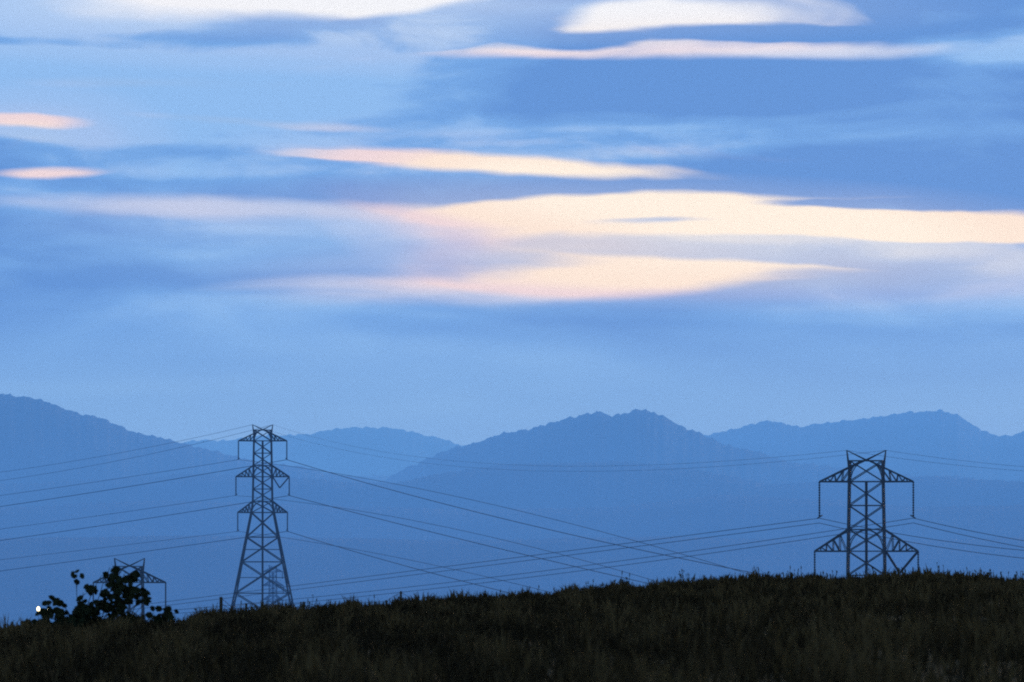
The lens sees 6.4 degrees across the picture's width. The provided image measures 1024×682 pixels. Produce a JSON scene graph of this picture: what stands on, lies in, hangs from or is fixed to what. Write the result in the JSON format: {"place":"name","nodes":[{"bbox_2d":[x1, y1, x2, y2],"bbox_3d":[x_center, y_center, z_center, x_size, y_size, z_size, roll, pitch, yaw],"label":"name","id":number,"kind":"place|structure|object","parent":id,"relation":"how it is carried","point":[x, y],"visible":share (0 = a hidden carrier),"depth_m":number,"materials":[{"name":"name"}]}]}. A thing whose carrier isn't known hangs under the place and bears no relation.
{"place":"outdoors","nodes":[
{"label":"outdoors","id":0,"kind":"place"},
{"bbox_2d":[0,394,382,483],"bbox_3d":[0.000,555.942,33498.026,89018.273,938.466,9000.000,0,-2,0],"label":"mountain","id":1,"kind":"structure","parent":0,"point":[35,433],"depth_m":33128.41,"materials":[{"name":"blue"}]},
{"bbox_2d":[223,592,407,608],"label":"fence wires","id":2,"kind":"object","parent":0,"point":[303,602],"visible":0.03,"depth_m":447.13,"materials":[{"name":"black metal"}]},
{"bbox_2d":[184,426,464,476],"bbox_3d":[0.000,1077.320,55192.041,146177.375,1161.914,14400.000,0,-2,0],"label":"mountain","id":3,"kind":"structure","parent":0,"point":[327,457],"depth_m":55012.68,"materials":[{"name":"blue"}]},
{"bbox_2d":[0,535,1023,626],"bbox_3d":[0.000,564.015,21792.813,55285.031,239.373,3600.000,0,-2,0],"label":"foothills","id":4,"kind":"structure","parent":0,"point":[197,570],"depth_m":21316.60,"materials":[{"name":"blue"}]},
{"bbox_2d":[0,494,1023,540],"bbox_3d":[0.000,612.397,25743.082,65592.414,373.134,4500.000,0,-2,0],"label":"foothills","id":5,"kind":"structure","parent":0,"point":[705,515],"depth_m":25556.27,"materials":[{"name":"blue"}]},
{"bbox_2d":[0,461,1023,509],"bbox_3d":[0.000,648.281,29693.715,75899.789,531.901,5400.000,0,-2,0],"label":"foothills","id":6,"kind":"structure","parent":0,"point":[577,485],"depth_m":29629.94,"materials":[{"name":"blue"}]},
{"bbox_2d":[0,0,1023,445],"label":"sky","id":7,"kind":"structure","parent":0,"point":[461,222],"materials":[{"name":"blue"}]},
{"bbox_2d":[0,563,1023,681],"bbox_3d":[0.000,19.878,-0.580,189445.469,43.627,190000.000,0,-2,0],"label":"ground","id":8,"kind":"structure","parent":0,"point":[923,678],"depth_m":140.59,"materials":[{"name":"plant"}]},
{"bbox_2d":[23,566,178,628],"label":"shrub","id":9,"kind":"object","parent":8,"relation":"on","point":[129,593],"depth_m":364.01,"materials":[{"name":"black plant"}]},
{"bbox_2d":[92,558,166,621],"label":"tower","id":10,"kind":"structure","parent":8,"relation":"on","point":[142,575],"depth_m":1369.20,"materials":[{"name":"metal"}]},
{"bbox_2d":[230,424,293,609],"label":"tower","id":11,"kind":"structure","parent":8,"relation":"on","point":[263,524],"depth_m":2048.29,"materials":[{"name":"metal"}]},
{"bbox_2d":[0,425,1023,613],"bbox_3d":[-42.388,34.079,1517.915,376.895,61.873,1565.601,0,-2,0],"label":"conductors","id":12,"kind":"object","parent":11,"relation":"hanging from","point":[479,534],"visible":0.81,"depth_m":1631.34,"materials":[{"name":"grey"}]},
{"bbox_2d":[264,565,283,604],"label":"tower","id":13,"kind":"structure","parent":8,"relation":"on","point":[272,590],"depth_m":5198.20,"materials":[{"name":"metal"}]},
{"bbox_2d":[219,591,401,608],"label":"fence posts","id":14,"kind":"object","parent":8,"relation":"on","point":[220,601],"visible":0.09,"depth_m":428.81,"materials":[{"name":"black wood"}]},
{"bbox_2d":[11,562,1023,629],"bbox_3d":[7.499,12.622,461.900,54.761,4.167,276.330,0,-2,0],"label":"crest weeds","id":15,"kind":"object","parent":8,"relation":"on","point":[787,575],"visible":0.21,"depth_m":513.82,"materials":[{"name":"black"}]},
{"bbox_2d":[814,450,918,577],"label":"tower","id":16,"kind":"structure","parent":8,"relation":"on","point":[882,481],"depth_m":1055.07,"materials":[{"name":"metal"}]},
{"bbox_2d":[344,409,1023,481],"bbox_3d":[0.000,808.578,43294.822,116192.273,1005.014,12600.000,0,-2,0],"label":"mountain","id":17,"kind":"structure","parent":0,"point":[940,434],"depth_m":42993.64,"materials":[{"name":"blue"}]},
{"bbox_2d":[383,409,1022,483],"bbox_3d":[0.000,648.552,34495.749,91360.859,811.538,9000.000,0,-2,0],"label":"mountain","id":18,"kind":"structure","parent":0,"point":[646,436],"depth_m":34420.06,"materials":[{"name":"blue"}]}
]}

